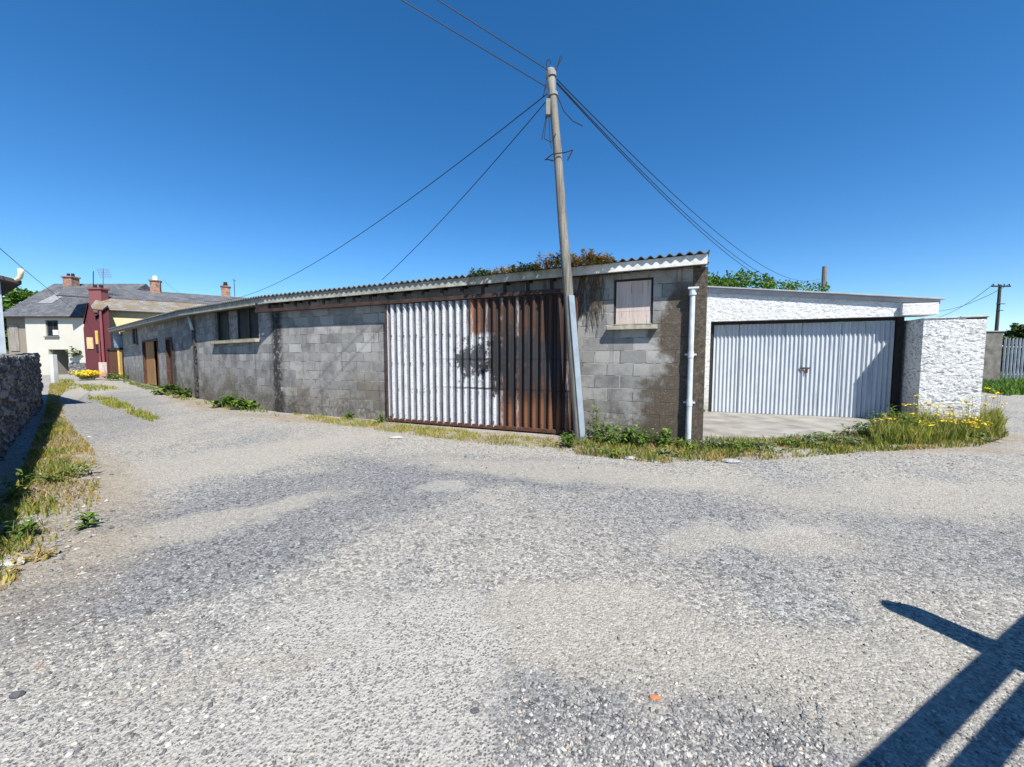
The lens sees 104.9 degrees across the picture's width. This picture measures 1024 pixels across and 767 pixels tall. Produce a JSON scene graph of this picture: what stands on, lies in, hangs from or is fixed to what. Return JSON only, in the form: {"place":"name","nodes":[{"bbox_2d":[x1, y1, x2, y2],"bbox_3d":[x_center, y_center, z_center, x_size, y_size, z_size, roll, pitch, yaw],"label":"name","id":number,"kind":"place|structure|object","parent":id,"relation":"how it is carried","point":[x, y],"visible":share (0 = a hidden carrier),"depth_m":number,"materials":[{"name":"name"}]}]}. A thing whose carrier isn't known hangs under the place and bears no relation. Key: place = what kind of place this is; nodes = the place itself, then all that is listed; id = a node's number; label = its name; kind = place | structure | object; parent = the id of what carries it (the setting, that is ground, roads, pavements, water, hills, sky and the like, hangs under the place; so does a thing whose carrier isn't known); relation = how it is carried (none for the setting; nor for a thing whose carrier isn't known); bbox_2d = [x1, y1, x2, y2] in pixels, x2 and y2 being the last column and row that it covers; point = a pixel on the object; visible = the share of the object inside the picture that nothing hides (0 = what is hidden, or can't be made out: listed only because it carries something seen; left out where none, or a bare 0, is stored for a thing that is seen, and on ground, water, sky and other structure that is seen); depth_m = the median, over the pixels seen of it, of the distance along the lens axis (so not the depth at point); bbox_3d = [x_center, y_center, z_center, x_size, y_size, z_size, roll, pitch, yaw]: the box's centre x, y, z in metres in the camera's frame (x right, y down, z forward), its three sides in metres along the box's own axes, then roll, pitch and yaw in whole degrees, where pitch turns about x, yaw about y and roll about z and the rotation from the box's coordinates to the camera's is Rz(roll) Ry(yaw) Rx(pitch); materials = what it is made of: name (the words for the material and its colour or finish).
{"place":"outdoors","nodes":[
{"label":"outdoors","id":0,"kind":"place"},
{"bbox_2d":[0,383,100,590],"bbox_3d":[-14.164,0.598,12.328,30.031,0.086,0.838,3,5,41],"label":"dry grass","id":1,"kind":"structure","parent":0,"point":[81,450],"depth_m":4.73,"materials":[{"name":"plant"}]},
{"bbox_2d":[78,383,118,390],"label":"grass","id":2,"kind":"structure","parent":0,"point":[86,387],"depth_m":18.61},
{"bbox_2d":[98,362,106,377],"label":"yard wall","id":3,"kind":"structure","parent":0,"point":[103,366],"depth_m":27.59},
{"bbox_2d":[87,395,162,422],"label":"grass","id":4,"kind":"structure","parent":0,"point":[117,403],"depth_m":11.30,"materials":[{"name":"plant"}]},
{"bbox_2d":[294,413,575,449],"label":"dry grass","id":5,"kind":"structure","parent":0,"point":[436,436],"depth_m":7.20,"materials":[{"name":"plant"}]},
{"bbox_2d":[0,374,1023,766],"bbox_3d":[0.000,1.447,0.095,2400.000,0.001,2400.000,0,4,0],"label":"ground","id":6,"kind":"structure","parent":0,"point":[208,456],"depth_m":2.49,"materials":[{"name":"gravel"}]},
{"bbox_2d":[2,291,14,353],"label":"broadleaf tree","id":7,"kind":"object","parent":6,"relation":"on","point":[5,306],"visible":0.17,"depth_m":60.46,"materials":[{"name":"green plant"}]},
{"bbox_2d":[0,268,24,353],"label":"outbuilding","id":8,"kind":"structure","parent":6,"relation":"on","point":[7,284],"depth_m":9.91,"materials":[{"name":"paint"}]},
{"bbox_2d":[0,557,26,566],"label":"stone","id":9,"kind":"object","parent":6,"relation":"on","point":[7,562],"visible":0.8,"depth_m":2.75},
{"bbox_2d":[9,690,24,698],"bbox_3d":[-2.122,1.334,1.688,0.049,0.024,0.034,0,4,0],"label":"stone","id":10,"kind":"object","parent":6,"relation":"on","point":[16,694],"visible":1,"depth_m":1.68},
{"bbox_2d":[2,289,32,348],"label":"broadleaf tree","id":11,"kind":"object","parent":6,"relation":"on","point":[7,301],"visible":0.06,"depth_m":63.40,"materials":[{"name":"green plant"}]},
{"bbox_2d":[0,469,37,502],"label":"weed","id":12,"kind":"object","parent":6,"relation":"on","point":[9,492],"visible":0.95,"depth_m":4.00,"materials":[{"name":"green plant"}]},
{"bbox_2d":[0,517,40,542],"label":"weed","id":13,"kind":"object","parent":6,"relation":"on","point":[29,523],"visible":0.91,"depth_m":3.14,"materials":[{"name":"plant"}]},
{"bbox_2d":[4,286,37,343],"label":"broadleaf tree","id":14,"kind":"object","parent":6,"relation":"on","point":[18,293],"visible":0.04,"depth_m":63.80,"materials":[{"name":"green plant"}]},
{"bbox_2d":[0,353,43,459],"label":"stone wall","id":15,"kind":"structure","parent":6,"relation":"on","point":[21,395],"depth_m":7.53,"materials":[{"name":"stone"}]},
{"bbox_2d":[3,547,59,571],"bbox_3d":[-3.423,1.238,2.747,0.254,0.080,0.359,0,4,0],"label":"weed","id":16,"kind":"object","parent":6,"relation":"on","point":[14,560],"visible":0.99,"depth_m":2.82,"materials":[{"name":"yellow plant"}]},
{"bbox_2d":[0,383,97,588],"bbox_3d":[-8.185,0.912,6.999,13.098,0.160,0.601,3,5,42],"label":"grass","id":17,"kind":"structure","parent":6,"relation":"on","point":[28,468],"depth_m":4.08,"materials":[{"name":"plant"}]},
{"bbox_2d":[49,355,58,382],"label":"gate pier","id":18,"kind":"structure","parent":6,"relation":"on","point":[53,362],"depth_m":22.55,"materials":[{"name":"paint"}]},
{"bbox_2d":[32,459,98,482],"bbox_3d":[-5.300,1.026,4.697,0.514,0.271,0.681,0,4,0],"label":"weed","id":19,"kind":"object","parent":6,"relation":"on","point":[73,468],"visible":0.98,"depth_m":4.74,"materials":[{"name":"green plant"}]},
{"bbox_2d":[56,377,78,392],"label":"grass","id":20,"kind":"structure","parent":6,"relation":"on","point":[67,381],"depth_m":20.43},
{"bbox_2d":[3,273,149,374],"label":"white house","id":21,"kind":"structure","parent":6,"relation":"on","point":[45,323],"depth_m":32.96,"materials":[{"name":"white painted render"},{"name":"blue grey slate"},{"name":"red brown brick"}]},
{"bbox_2d":[43,320,58,336],"bbox_3d":[-38.320,-4.557,32.781,1.224,1.422,0.300,0,4,0],"label":"window","id":22,"kind":"structure","parent":21,"relation":"in","point":[52,325],"depth_m":32.86,"materials":[{"name":"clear glass"}]},
{"bbox_2d":[65,346,82,356],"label":"ivy","id":23,"kind":"object","parent":21,"relation":"attached to","point":[72,354],"visible":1,"depth_m":32.53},
{"bbox_2d":[70,370,102,379],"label":"flowering shrub","id":24,"kind":"object","parent":6,"relation":"on","point":[82,375],"visible":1,"depth_m":25.20,"materials":[{"name":"yellow plant"}]},
{"bbox_2d":[71,511,101,530],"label":"weed","id":25,"kind":"object","parent":6,"relation":"on","point":[90,515],"visible":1,"depth_m":3.37,"materials":[{"name":"plant"}]},
{"bbox_2d":[83,268,110,377],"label":"maroon house","id":26,"kind":"structure","parent":6,"relation":"on","point":[97,340],"depth_m":28.44,"materials":[{"name":"paint"}]},
{"bbox_2d":[0,248,81,313],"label":"overhead cable","id":27,"kind":"object","parent":26,"relation":"attached to","point":[35,278],"visible":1,"depth_m":13.89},
{"bbox_2d":[101,371,125,380],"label":"weed","id":28,"kind":"object","parent":6,"relation":"on","point":[117,376],"visible":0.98,"depth_m":24.79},
{"bbox_2d":[106,348,122,378],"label":"yard gate","id":29,"kind":"structure","parent":6,"relation":"on","point":[114,359],"depth_m":26.55,"materials":[{"name":"wood"}]},
{"bbox_2d":[113,334,122,347],"bbox_3d":[-26.704,-2.898,26.868,0.750,0.956,0.739,0,4,0],"label":"water tank","id":30,"kind":"object","parent":29,"relation":"on","point":[118,340],"visible":0.53,"depth_m":26.56,"materials":[{"name":"blue plastic"}]},
{"bbox_2d":[57,276,249,347],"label":"yellow terrace","id":31,"kind":"structure","parent":6,"relation":"on","point":[125,306],"depth_m":33.24,"materials":[{"name":"stone"}]},
{"bbox_2d":[151,381,180,394],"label":"weed","id":32,"kind":"object","parent":6,"relation":"on","point":[161,389],"visible":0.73,"depth_m":15.53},
{"bbox_2d":[167,387,191,396],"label":"weed","id":33,"kind":"object","parent":6,"relation":"on","point":[183,392],"visible":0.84,"depth_m":14.32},
{"bbox_2d":[122,377,278,415],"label":"grass","id":34,"kind":"structure","parent":6,"relation":"on","point":[142,386],"depth_m":14.08,"materials":[{"name":"plant"}]},
{"bbox_2d":[206,393,237,406],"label":"weed","id":35,"kind":"object","parent":6,"relation":"on","point":[225,399],"visible":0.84,"depth_m":11.53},
{"bbox_2d":[227,397,259,409],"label":"weed","id":36,"kind":"object","parent":6,"relation":"on","point":[245,404],"visible":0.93,"depth_m":10.94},
{"bbox_2d":[373,414,387,421],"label":"weed","id":37,"kind":"object","parent":6,"relation":"on","point":[381,418],"visible":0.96,"depth_m":8.75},
{"bbox_2d":[107,249,709,443],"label":"block shed","id":38,"kind":"structure","parent":6,"relation":"on","point":[489,351],"depth_m":8.05,"materials":[{"name":"concrete"}]},
{"bbox_2d":[129,328,137,345],"bbox_3d":[-22.063,-2.726,23.019,2.486,1.045,0.270,3,5,40],"label":"window","id":39,"kind":"structure","parent":38,"relation":"in","point":[135,333],"depth_m":23.35,"materials":[{"name":"black glass"}]},
{"bbox_2d":[142,338,159,385],"bbox_3d":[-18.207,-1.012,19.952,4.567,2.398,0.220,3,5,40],"label":"plank door","id":40,"kind":"structure","parent":38,"relation":"in","point":[150,354],"depth_m":20.17,"materials":[{"name":"wood"}]},
{"bbox_2d":[165,337,174,392],"bbox_3d":[-14.496,-0.777,16.767,1.316,2.348,0.150,3,5,40],"label":"plank door","id":41,"kind":"structure","parent":38,"relation":"in","point":[168,341],"depth_m":17.05,"materials":[{"name":"wood"}]},
{"bbox_2d":[210,306,259,343],"bbox_3d":[-8.305,-1.763,11.798,3.338,1.109,0.270,3,5,35],"label":"window","id":42,"kind":"structure","parent":38,"relation":"in","point":[237,326],"depth_m":11.84,"materials":[{"name":"black glass"}]},
{"bbox_2d":[468,267,492,276],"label":"roof plant","id":43,"kind":"object","parent":38,"relation":"on","point":[484,271],"visible":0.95,"depth_m":7.56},
{"bbox_2d":[385,293,577,433],"bbox_3d":[-0.816,-0.395,7.982,4.316,2.579,0.121,2,4,22],"label":"sliding door","id":44,"kind":"structure","parent":38,"relation":"in","point":[494,363],"depth_m":7.90,"materials":[{"name":"metal"}]},
{"bbox_2d":[487,264,526,274],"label":"roof plant","id":45,"kind":"object","parent":38,"relation":"on","point":[504,270],"visible":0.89,"depth_m":7.36,"materials":[{"name":"green plant"}]},
{"bbox_2d":[510,261,539,271],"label":"roof plant","id":46,"kind":"object","parent":38,"relation":"on","point":[524,266],"visible":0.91,"depth_m":7.19,"materials":[{"name":"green plant"}]},
{"bbox_2d":[533,251,571,269],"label":"roof plant","id":47,"kind":"object","parent":38,"relation":"on","point":[549,262],"visible":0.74,"depth_m":6.98,"materials":[{"name":"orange plant"}]},
{"bbox_2d":[554,251,575,267],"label":"roof plant","id":48,"kind":"object","parent":38,"relation":"on","point":[559,263],"visible":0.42,"depth_m":6.95,"materials":[{"name":"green plant"}]},
{"bbox_2d":[571,248,606,265],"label":"roof plant","id":49,"kind":"object","parent":38,"relation":"on","point":[577,261],"visible":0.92,"depth_m":6.74,"materials":[{"name":"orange plant"}]},
{"bbox_2d":[576,274,605,335],"bbox_3d":[1.423,-1.454,7.120,0.551,1.173,0.011,2,4,22],"label":"dead creeper","id":50,"kind":"object","parent":38,"relation":"hanging from","point":[581,282],"visible":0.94,"depth_m":7.11,"materials":[{"name":"plant"}]},
{"bbox_2d":[586,252,618,264],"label":"roof plant","id":51,"kind":"object","parent":38,"relation":"on","point":[607,257],"visible":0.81,"depth_m":6.64,"materials":[{"name":"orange plant"}]},
{"bbox_2d":[607,277,657,329],"bbox_3d":[2.097,-1.382,6.856,0.839,0.886,0.220,2,4,22],"label":"boarded window","id":52,"kind":"structure","parent":38,"relation":"in","point":[635,296],"depth_m":6.89,"materials":[{"name":"wood"}]},
{"bbox_2d":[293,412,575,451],"bbox_3d":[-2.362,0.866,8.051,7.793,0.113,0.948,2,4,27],"label":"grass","id":53,"kind":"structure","parent":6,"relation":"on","point":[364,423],"depth_m":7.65,"materials":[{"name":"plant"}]},
{"bbox_2d":[541,56,585,439],"bbox_3d":[0.900,-2.219,6.753,0.796,6.566,0.218,1,4,10],"label":"telegraph pole","id":54,"kind":"object","parent":6,"relation":"on","point":[551,108],"visible":0.97,"depth_m":6.70,"materials":[{"name":"wood"}]},
{"bbox_2d":[170,94,546,301],"bbox_3d":[-16.080,-6.601,21.824,45.241,4.363,0.017,3,5,42],"label":"overhead cable","id":55,"kind":"object","parent":54,"relation":"attached to","point":[410,198],"visible":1,"depth_m":9.08,"materials":[{"name":"rubber"}]},
{"bbox_2d":[382,103,544,279],"bbox_3d":[-1.622,-3.916,9.121,0.015,2.050,6.601,-3,5,-42],"label":"overhead cable","id":56,"kind":"object","parent":54,"relation":"attached to","point":[472,186],"visible":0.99,"depth_m":8.12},
{"bbox_2d":[401,0,546,87],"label":"overhead cable","id":57,"kind":"object","parent":54,"relation":"attached to","point":[472,42],"visible":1,"depth_m":6.03,"materials":[{"name":"rubber"}]},
{"bbox_2d":[438,0,547,69],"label":"overhead cable","id":58,"kind":"object","parent":54,"relation":"attached to","point":[491,34],"visible":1,"depth_m":6.14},
{"bbox_2d":[557,84,816,289],"bbox_3d":[11.928,-5.700,18.137,0.017,2.098,32.107,4,5,44],"label":"overhead cable","id":59,"kind":"object","parent":54,"relation":"attached to","point":[648,181],"visible":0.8,"depth_m":8.84,"materials":[{"name":"rubber"}]},
{"bbox_2d":[557,82,817,285],"bbox_3d":[11.928,-5.873,18.125,0.017,2.113,32.107,4,5,44],"label":"overhead cable","id":60,"kind":"object","parent":54,"relation":"attached to","point":[647,176],"visible":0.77,"depth_m":8.87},
{"bbox_2d":[557,79,817,280],"bbox_3d":[11.928,-6.132,18.108,0.017,1.954,32.106,4,5,44],"label":"overhead cable","id":61,"kind":"object","parent":54,"relation":"attached to","point":[654,176],"visible":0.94,"depth_m":9.15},
{"bbox_2d":[546,431,585,447],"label":"weed","id":62,"kind":"object","parent":6,"relation":"on","point":[567,439],"visible":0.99,"depth_m":6.36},
{"bbox_2d":[584,403,611,437],"bbox_3d":[1.530,0.659,6.975,0.490,0.672,0.504,0,4,0],"label":"weed","id":63,"kind":"object","parent":6,"relation":"on","point":[595,425],"visible":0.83,"depth_m":6.97,"materials":[{"name":"plant"}]},
{"bbox_2d":[597,445,624,457],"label":"weed","id":64,"kind":"object","parent":6,"relation":"on","point":[612,450],"visible":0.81,"depth_m":5.83,"materials":[{"name":"green plant"}]},
{"bbox_2d":[591,425,636,444],"bbox_3d":[1.759,0.851,6.590,0.639,0.341,0.757,-2,4,-28],"label":"weed","id":65,"kind":"object","parent":6,"relation":"on","point":[615,436],"visible":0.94,"depth_m":6.56,"materials":[{"name":"plant"}]},
{"bbox_2d":[562,434,706,463],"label":"grass","id":66,"kind":"structure","parent":6,"relation":"on","point":[644,455],"depth_m":5.97,"materials":[{"name":"plant"}]},
{"bbox_2d":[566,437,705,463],"bbox_3d":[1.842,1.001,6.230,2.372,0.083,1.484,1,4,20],"label":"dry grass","id":67,"kind":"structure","parent":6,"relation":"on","point":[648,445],"depth_m":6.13,"materials":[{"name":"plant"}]},
{"bbox_2d":[622,424,655,448],"bbox_3d":[2.071,0.871,6.530,0.554,0.379,0.650,3,5,41],"label":"weed","id":68,"kind":"object","parent":6,"relation":"on","point":[640,438],"visible":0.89,"depth_m":6.48,"materials":[{"name":"plant"}]},
{"bbox_2d":[649,695,660,699],"bbox_3d":[0.612,1.338,1.679,0.052,0.017,0.021,0,4,0],"label":"brick fragment","id":69,"kind":"object","parent":6,"relation":"on","point":[656,697],"visible":1,"depth_m":1.67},
{"bbox_2d":[640,428,674,447],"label":"weed","id":70,"kind":"object","parent":6,"relation":"on","point":[663,436],"visible":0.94,"depth_m":6.43,"materials":[{"name":"plant"}]},
{"bbox_2d":[653,448,681,457],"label":"weed","id":71,"kind":"object","parent":6,"relation":"on","point":[664,450],"visible":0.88,"depth_m":5.78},
{"bbox_2d":[672,436,697,448],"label":"weed","id":72,"kind":"object","parent":6,"relation":"on","point":[683,443],"visible":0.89,"depth_m":6.27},
{"bbox_2d":[700,438,731,448],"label":"weed","id":73,"kind":"object","parent":6,"relation":"on","point":[717,443],"visible":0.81,"depth_m":6.24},
{"bbox_2d":[708,271,729,286],"bbox_3d":[8.332,-2.228,16.667,2.530,5.168,2.263,0,4,0],"label":"broadleaf tree","id":74,"kind":"object","parent":6,"relation":"on","point":[713,280],"visible":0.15,"depth_m":16.70,"materials":[{"name":"green plant"}]},
{"bbox_2d":[721,458,740,462],"bbox_3d":[3.053,1.076,5.465,0.267,0.061,0.156,0,4,0],"label":"stone","id":75,"kind":"object","parent":6,"relation":"on","point":[725,460],"visible":0.99,"depth_m":5.42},
{"bbox_2d":[725,438,765,451],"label":"weed","id":76,"kind":"object","parent":6,"relation":"on","point":[738,445],"visible":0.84,"depth_m":6.17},
{"bbox_2d":[720,268,794,324],"bbox_3d":[13.017,-3.198,21.675,4.702,6.447,4.322,-2,4,-24],"label":"broadleaf tree","id":77,"kind":"object","parent":6,"relation":"on","point":[742,280],"visible":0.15,"depth_m":20.86,"materials":[{"name":"green plant"}]},
{"bbox_2d":[748,440,785,453],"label":"weed","id":78,"kind":"object","parent":6,"relation":"on","point":[768,445],"visible":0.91,"depth_m":6.13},
{"bbox_2d":[755,279,809,290],"bbox_3d":[15.815,-3.286,23.837,4.536,6.337,3.960,0,4,0],"label":"broadleaf tree","id":79,"kind":"object","parent":6,"relation":"on","point":[797,285],"visible":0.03,"depth_m":22.54,"materials":[{"name":"green plant"}]},
{"bbox_2d":[774,436,803,446],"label":"weed","id":80,"kind":"object","parent":6,"relation":"on","point":[787,441],"visible":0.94,"depth_m":6.41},
{"bbox_2d":[779,280,830,322],"bbox_3d":[18.451,-3.466,24.963,4.786,6.549,4.387,0,4,0],"label":"broadleaf tree","id":81,"kind":"object","parent":6,"relation":"on","point":[818,287],"visible":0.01,"depth_m":24.96,"materials":[{"name":"green plant"}]},
{"bbox_2d":[792,433,822,445],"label":"weed","id":82,"kind":"object","parent":6,"relation":"on","point":[807,438],"visible":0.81,"depth_m":6.53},
{"bbox_2d":[821,266,826,291],"bbox_3d":[23.437,-4.649,29.759,0.400,8.268,0.380,0,4,0],"label":"utility pole","id":83,"kind":"object","parent":6,"relation":"on","point":[824,275],"visible":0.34,"depth_m":29.44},
{"bbox_2d":[704,286,945,418],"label":"white garage","id":84,"kind":"structure","parent":6,"relation":"on","point":[843,360],"depth_m":9.44,"materials":[{"name":"metal"}]},
{"bbox_2d":[812,431,852,444],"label":"weed","id":85,"kind":"object","parent":6,"relation":"on","point":[827,435],"visible":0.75,"depth_m":6.65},
{"bbox_2d":[830,432,866,444],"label":"weed","id":86,"kind":"object","parent":6,"relation":"on","point":[849,437],"visible":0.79,"depth_m":6.54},
{"bbox_2d":[705,424,1008,461],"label":"grass","id":87,"kind":"structure","parent":6,"relation":"on","point":[867,442],"depth_m":6.39,"materials":[{"name":"plant"}]},
{"bbox_2d":[840,420,899,436],"bbox_3d":[6.430,0.825,7.093,0.760,0.332,0.893,0,4,0],"label":"weed","id":88,"kind":"object","parent":6,"relation":"on","point":[863,431],"visible":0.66,"depth_m":7.14,"materials":[{"name":"plant"}]},
{"bbox_2d":[865,404,928,428],"bbox_3d":[7.245,0.669,7.548,0.842,0.577,0.858,0,4,0],"label":"weed","id":89,"kind":"object","parent":6,"relation":"on","point":[894,414],"visible":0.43,"depth_m":7.51,"materials":[{"name":"plant"}]},
{"bbox_2d":[890,416,932,432],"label":"weed","id":90,"kind":"object","parent":6,"relation":"on","point":[911,423],"visible":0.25,"depth_m":7.08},
{"bbox_2d":[903,401,927,421],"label":"wildflower","id":91,"kind":"object","parent":6,"relation":"on","point":[917,407],"visible":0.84,"depth_m":7.47,"materials":[{"name":"yellow plant"}]},
{"bbox_2d":[914,395,943,420],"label":"wildflower","id":92,"kind":"object","parent":6,"relation":"on","point":[931,404],"visible":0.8,"depth_m":7.55,"materials":[{"name":"yellow plant"}]},
{"bbox_2d":[866,402,1012,444],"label":"tall grass","id":93,"kind":"structure","parent":6,"relation":"on","point":[926,436],"depth_m":7.00,"materials":[{"name":"plant"}]},
{"bbox_2d":[899,315,989,422],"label":"roughcast wall","id":94,"kind":"structure","parent":6,"relation":"on","point":[942,361],"depth_m":8.03,"materials":[{"name":"paint"}]},
{"bbox_2d":[940,404,974,424],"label":"wildflower","id":95,"kind":"object","parent":6,"relation":"on","point":[969,405],"visible":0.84,"depth_m":7.46,"materials":[{"name":"yellow plant"}]},
{"bbox_2d":[948,420,978,432],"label":"wildflower","id":96,"kind":"object","parent":6,"relation":"on","point":[964,423],"visible":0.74,"depth_m":6.93,"materials":[{"name":"yellow plant"}]},
{"bbox_2d":[959,396,985,426],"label":"wildflower","id":97,"kind":"object","parent":6,"relation":"on","point":[966,401],"visible":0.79,"depth_m":7.45,"materials":[{"name":"yellow plant"}]},
{"bbox_2d":[963,433,1005,443],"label":"weed","id":98,"kind":"object","parent":6,"relation":"on","point":[981,435],"visible":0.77,"depth_m":6.74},
{"bbox_2d":[980,387,994,418],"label":"wildflower","id":99,"kind":"object","parent":6,"relation":"on","point":[985,401],"visible":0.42,"depth_m":8.04,"materials":[{"name":"yellow plant"}]},
{"bbox_2d":[983,331,1004,380],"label":"concrete pier","id":100,"kind":"structure","parent":6,"relation":"on","point":[992,354],"depth_m":20.95,"materials":[{"name":"concrete"}]},
{"bbox_2d":[982,390,1006,417],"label":"wildflower","id":101,"kind":"object","parent":6,"relation":"on","point":[995,403],"visible":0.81,"depth_m":7.85,"materials":[{"name":"yellow plant"}]},
{"bbox_2d":[991,284,1010,330],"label":"utility pole","id":102,"kind":"object","parent":6,"relation":"on","point":[998,310],"visible":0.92,"depth_m":49.34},
{"bbox_2d":[1000,338,1023,380],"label":"palisade fence","id":103,"kind":"object","parent":6,"relation":"on","point":[1017,374],"visible":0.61,"depth_m":21.43,"materials":[{"name":"grey metal"}]},
{"bbox_2d":[1000,323,1023,371],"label":"hedge bush","id":104,"kind":"object","parent":6,"relation":"on","point":[1016,331],"visible":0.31,"depth_m":31.34,"materials":[{"name":"green plant"}]},
{"bbox_2d":[0,0,1023,345],"label":"sky","id":105,"kind":"structure","parent":0,"point":[196,146],"materials":[{"name":"blue"}]},
{"bbox_2d":[703,411,887,438],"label":"pavement","id":106,"kind":"structure","parent":0,"point":[749,425],"depth_m":8.28,"materials":[{"name":"concrete"}]},
{"bbox_2d":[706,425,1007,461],"bbox_3d":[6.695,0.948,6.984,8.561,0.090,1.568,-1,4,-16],"label":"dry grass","id":107,"kind":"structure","parent":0,"point":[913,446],"depth_m":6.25,"materials":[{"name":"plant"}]},
{"bbox_2d":[982,370,1023,395],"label":"grass","id":108,"kind":"structure","parent":0,"point":[1008,386],"depth_m":16.79,"materials":[{"name":"green plant"}]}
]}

